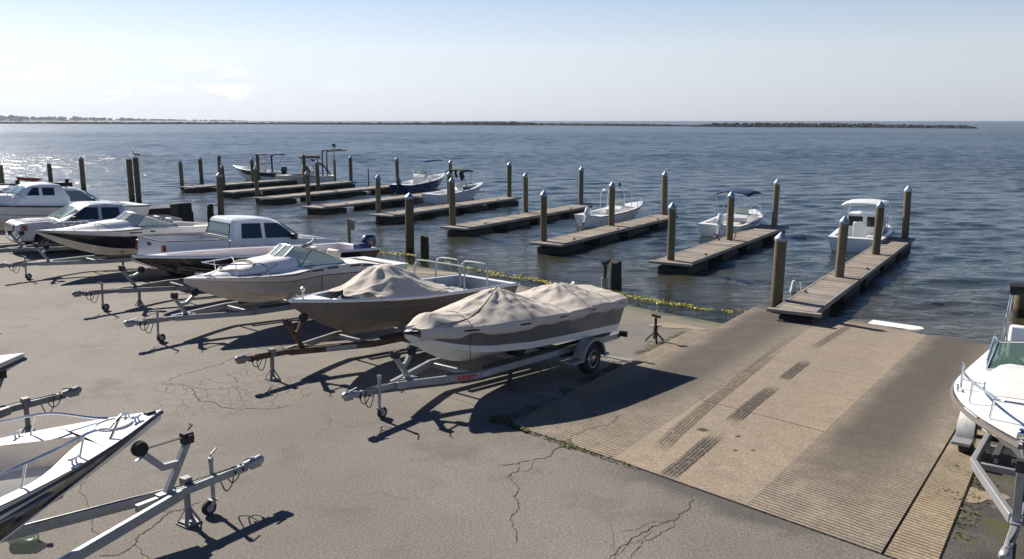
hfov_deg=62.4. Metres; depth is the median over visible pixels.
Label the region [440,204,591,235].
floating dock
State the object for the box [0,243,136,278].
boat trailer
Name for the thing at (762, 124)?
breakwater
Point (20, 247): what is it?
boat trailer
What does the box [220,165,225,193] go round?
piling
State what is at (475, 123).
breakwater
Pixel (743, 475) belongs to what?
boat ramp
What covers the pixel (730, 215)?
piling
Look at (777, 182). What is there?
piling
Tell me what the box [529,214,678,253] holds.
floating dock
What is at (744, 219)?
moored boat
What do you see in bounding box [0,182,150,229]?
cabin cruiser
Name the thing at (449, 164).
piling
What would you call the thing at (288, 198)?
floating dock
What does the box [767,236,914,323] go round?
floating dock
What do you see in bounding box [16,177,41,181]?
red dinghy
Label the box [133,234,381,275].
black open boat
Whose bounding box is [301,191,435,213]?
floating dock
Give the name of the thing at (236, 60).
sky
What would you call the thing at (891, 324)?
white paddleboard
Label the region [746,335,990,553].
ramp ribbed lane
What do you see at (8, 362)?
white boat
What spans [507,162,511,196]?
piling
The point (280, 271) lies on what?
cuddy boat
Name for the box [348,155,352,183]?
piling
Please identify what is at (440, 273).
sand patch
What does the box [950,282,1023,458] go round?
white cuddy
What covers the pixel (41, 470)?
bow rider boat
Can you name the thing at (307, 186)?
piling
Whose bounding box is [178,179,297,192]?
floating dock
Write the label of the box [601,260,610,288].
iron post
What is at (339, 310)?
open boat
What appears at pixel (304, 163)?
piling
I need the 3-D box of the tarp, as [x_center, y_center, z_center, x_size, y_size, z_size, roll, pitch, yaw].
[-2.549,-0.046,18.862,2.066,0.686,3.159,9,11,39]
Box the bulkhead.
[0,179,72,186]
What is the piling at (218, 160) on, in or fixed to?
in the sea
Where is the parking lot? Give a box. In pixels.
[0,182,981,558]
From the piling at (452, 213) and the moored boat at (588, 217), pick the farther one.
the moored boat at (588, 217)
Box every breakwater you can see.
[0,121,686,125]
[688,122,975,127]
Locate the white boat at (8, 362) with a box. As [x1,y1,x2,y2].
[0,332,26,371]
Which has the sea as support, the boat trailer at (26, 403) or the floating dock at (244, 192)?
the floating dock at (244, 192)
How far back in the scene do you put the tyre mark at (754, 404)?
15.94 m
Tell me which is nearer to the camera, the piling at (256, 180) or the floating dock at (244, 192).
the piling at (256, 180)
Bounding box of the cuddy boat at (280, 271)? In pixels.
[183,243,408,301]
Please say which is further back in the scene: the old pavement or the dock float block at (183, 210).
the dock float block at (183, 210)
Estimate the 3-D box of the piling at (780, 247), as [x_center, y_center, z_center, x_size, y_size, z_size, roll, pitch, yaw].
[8.264,0.891,26.474,0.386,4.805,0.392,-5,12,-27]
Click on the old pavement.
(987, 539)
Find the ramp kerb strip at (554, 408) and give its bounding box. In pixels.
[513,329,706,430]
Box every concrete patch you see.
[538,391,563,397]
[606,356,632,360]
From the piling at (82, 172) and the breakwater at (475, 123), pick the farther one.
the breakwater at (475, 123)
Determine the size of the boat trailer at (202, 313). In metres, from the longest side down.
7.683 x 2.270 x 1.144 m
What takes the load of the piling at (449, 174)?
in the sea
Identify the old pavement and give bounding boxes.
[942,441,1023,558]
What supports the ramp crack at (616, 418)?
on the ramp ribbed lane at (709, 363)
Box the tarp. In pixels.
[330,264,458,300]
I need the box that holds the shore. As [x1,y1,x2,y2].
[0,119,209,120]
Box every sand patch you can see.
[410,271,467,274]
[646,322,706,329]
[962,486,1009,502]
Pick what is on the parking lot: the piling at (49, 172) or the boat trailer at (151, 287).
the boat trailer at (151, 287)
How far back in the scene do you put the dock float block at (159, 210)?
47.40 m
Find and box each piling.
[0,165,4,183]
[47,164,52,181]
[78,156,85,190]
[126,159,134,202]
[133,157,141,202]
[178,160,183,189]
[198,157,203,184]
[216,172,223,214]
[217,155,220,171]
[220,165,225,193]
[250,157,254,187]
[253,166,259,202]
[255,154,259,180]
[302,155,305,183]
[304,171,310,209]
[315,160,319,190]
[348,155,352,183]
[375,174,380,217]
[395,157,398,179]
[405,192,413,256]
[447,171,451,203]
[448,160,451,171]
[448,177,455,229]
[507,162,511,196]
[523,172,527,212]
[540,190,546,245]
[579,166,583,204]
[608,182,614,225]
[661,171,667,214]
[667,202,676,265]
[726,191,734,239]
[770,232,787,313]
[771,179,780,226]
[834,216,849,277]
[871,201,884,254]
[901,185,911,238]
[1012,295,1023,317]
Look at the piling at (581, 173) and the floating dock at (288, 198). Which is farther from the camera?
the floating dock at (288, 198)
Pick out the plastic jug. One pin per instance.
(25, 539)
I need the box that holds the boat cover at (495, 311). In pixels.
[404,283,627,370]
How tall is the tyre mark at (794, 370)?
0.156 m
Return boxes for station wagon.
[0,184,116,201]
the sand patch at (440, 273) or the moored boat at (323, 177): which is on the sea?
the moored boat at (323, 177)
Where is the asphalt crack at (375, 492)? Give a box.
[18,301,692,558]
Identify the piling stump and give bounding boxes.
[207,204,213,222]
[420,235,428,261]
[610,260,621,292]
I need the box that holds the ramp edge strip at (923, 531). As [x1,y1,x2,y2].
[884,429,985,558]
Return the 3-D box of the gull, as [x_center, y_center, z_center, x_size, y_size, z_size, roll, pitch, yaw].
[-5.160,-0.902,21.492,0.132,0.302,0.496,7,13,32]
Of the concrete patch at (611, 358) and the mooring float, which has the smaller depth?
the concrete patch at (611, 358)
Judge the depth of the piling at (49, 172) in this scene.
77.19 m
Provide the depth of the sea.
80.37 m
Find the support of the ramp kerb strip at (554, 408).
on the parking lot
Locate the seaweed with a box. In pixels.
[379,250,745,311]
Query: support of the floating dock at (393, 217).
on the sea
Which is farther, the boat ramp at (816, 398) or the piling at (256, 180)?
the piling at (256, 180)
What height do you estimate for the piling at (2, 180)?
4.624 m
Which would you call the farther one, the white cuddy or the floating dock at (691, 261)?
the floating dock at (691, 261)
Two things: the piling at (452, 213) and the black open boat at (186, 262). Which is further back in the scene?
the piling at (452, 213)
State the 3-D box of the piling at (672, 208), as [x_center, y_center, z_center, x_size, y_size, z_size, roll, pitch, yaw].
[6.345,-0.600,33.872,0.333,4.994,0.338,-8,13,-38]
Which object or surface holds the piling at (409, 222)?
in the sea
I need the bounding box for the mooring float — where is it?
[789,280,800,291]
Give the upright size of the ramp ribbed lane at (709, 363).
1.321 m
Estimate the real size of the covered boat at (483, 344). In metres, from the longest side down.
6.018 x 2.086 x 1.128 m
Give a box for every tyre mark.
[661,438,717,476]
[664,365,761,441]
[729,389,774,419]
[780,362,809,378]
[818,327,845,344]
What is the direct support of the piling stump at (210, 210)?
in the sea
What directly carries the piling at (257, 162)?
in the sea
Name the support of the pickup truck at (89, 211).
on the parking lot
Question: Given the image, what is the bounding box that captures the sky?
[0,0,1023,120]
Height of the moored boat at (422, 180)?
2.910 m
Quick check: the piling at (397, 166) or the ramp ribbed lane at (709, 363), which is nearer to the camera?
the ramp ribbed lane at (709, 363)
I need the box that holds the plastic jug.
[7,519,39,543]
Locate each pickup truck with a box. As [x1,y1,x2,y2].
[5,201,182,253]
[131,215,338,276]
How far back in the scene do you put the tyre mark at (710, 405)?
15.69 m
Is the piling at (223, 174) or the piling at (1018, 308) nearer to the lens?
the piling at (1018, 308)
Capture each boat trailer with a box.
[0,230,89,252]
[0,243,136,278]
[0,370,81,433]
[1,423,263,558]
[72,265,192,310]
[123,288,293,341]
[234,313,406,380]
[341,330,627,417]
[951,407,1023,558]
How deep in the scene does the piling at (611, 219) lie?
44.60 m
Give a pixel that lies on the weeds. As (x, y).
(510, 423)
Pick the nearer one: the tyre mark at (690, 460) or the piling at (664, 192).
the tyre mark at (690, 460)
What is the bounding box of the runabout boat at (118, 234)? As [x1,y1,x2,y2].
[36,211,207,254]
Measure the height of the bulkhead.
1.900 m
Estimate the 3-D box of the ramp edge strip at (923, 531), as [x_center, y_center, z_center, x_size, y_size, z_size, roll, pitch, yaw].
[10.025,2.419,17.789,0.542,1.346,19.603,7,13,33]
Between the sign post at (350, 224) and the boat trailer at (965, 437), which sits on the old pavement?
the boat trailer at (965, 437)
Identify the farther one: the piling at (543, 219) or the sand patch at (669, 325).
the piling at (543, 219)
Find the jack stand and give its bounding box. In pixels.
[645,313,663,343]
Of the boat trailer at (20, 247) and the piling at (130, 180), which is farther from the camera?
the piling at (130, 180)
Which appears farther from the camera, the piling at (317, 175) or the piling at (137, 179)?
the piling at (317, 175)
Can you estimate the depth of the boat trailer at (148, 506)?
10.07 m
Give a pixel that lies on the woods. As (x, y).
(11, 117)
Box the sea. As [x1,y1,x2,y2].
[0,121,1023,343]
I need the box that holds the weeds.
[487,331,995,538]
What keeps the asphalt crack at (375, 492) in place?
on the parking lot
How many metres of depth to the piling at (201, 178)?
75.56 m
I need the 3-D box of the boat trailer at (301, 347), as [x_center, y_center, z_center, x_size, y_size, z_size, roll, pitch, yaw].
[-2.871,1.086,18.685,2.270,1.234,7.283,9,11,39]
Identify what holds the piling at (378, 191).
in the sea
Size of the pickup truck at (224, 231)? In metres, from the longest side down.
6.911 x 2.608 x 2.062 m
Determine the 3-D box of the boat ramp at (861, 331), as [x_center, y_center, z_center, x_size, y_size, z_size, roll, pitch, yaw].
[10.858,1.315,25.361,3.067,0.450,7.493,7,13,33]
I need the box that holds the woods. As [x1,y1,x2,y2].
[0,115,233,120]
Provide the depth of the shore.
4634.32 m
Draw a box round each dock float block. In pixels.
[148,207,170,215]
[170,202,192,221]
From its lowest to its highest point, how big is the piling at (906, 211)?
5.173 m
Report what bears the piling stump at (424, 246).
in the sea
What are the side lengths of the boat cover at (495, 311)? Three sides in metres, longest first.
5.827 x 2.170 x 1.334 m
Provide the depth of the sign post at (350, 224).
39.23 m
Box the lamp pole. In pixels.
[332,144,335,180]
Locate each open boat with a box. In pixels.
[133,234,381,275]
[288,257,520,332]
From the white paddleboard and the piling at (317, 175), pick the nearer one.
the white paddleboard
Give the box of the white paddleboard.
[868,320,923,329]
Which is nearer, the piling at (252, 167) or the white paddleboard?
the white paddleboard
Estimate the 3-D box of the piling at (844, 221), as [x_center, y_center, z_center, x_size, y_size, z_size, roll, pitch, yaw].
[11.681,0.140,30.270,0.438,4.880,0.333,9,14,40]
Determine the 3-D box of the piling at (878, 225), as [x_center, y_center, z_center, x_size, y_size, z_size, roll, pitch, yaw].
[15.185,-0.841,35.386,0.458,4.914,0.338,-3,11,-14]
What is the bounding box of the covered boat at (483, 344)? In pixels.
[403,281,623,360]
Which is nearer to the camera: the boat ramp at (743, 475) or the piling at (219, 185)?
the boat ramp at (743, 475)
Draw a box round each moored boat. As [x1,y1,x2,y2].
[233,153,288,180]
[275,149,346,183]
[389,159,444,193]
[421,168,483,203]
[574,183,642,226]
[697,188,763,238]
[827,199,893,252]
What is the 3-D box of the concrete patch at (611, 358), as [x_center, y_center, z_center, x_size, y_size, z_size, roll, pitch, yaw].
[2.560,1.824,19.401,0.828,0.050,0.466,0,11,0]
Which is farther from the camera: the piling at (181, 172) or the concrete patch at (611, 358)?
the piling at (181, 172)
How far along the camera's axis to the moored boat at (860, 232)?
40.38 m
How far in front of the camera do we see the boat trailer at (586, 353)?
16.23 m
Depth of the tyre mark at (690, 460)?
12.88 m
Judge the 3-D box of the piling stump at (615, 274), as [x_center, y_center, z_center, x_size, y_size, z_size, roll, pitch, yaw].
[3.751,0.394,30.698,0.462,2.216,0.469,0,11,0]
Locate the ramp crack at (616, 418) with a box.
[562,371,676,442]
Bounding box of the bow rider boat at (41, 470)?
[0,409,163,542]
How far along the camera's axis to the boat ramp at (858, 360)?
20.56 m
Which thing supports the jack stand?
on the parking lot
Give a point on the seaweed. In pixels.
(548, 282)
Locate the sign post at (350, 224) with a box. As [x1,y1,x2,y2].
[347,219,355,242]
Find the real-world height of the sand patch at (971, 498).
0.056 m
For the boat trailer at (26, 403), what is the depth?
13.48 m
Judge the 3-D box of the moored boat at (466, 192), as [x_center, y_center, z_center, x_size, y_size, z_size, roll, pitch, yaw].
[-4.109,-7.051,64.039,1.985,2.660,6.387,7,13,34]
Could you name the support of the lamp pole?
in the sea
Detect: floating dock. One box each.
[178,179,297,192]
[223,181,356,197]
[253,185,390,204]
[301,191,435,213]
[369,196,520,224]
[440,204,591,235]
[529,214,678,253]
[648,224,788,274]
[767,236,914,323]
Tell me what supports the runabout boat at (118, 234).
on the boat trailer at (123, 258)
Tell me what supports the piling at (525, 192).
in the sea
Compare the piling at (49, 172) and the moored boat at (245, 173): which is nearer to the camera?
the piling at (49, 172)
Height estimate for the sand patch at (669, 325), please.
0.133 m
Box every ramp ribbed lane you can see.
[529,305,827,459]
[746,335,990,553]
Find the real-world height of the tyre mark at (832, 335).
0.316 m

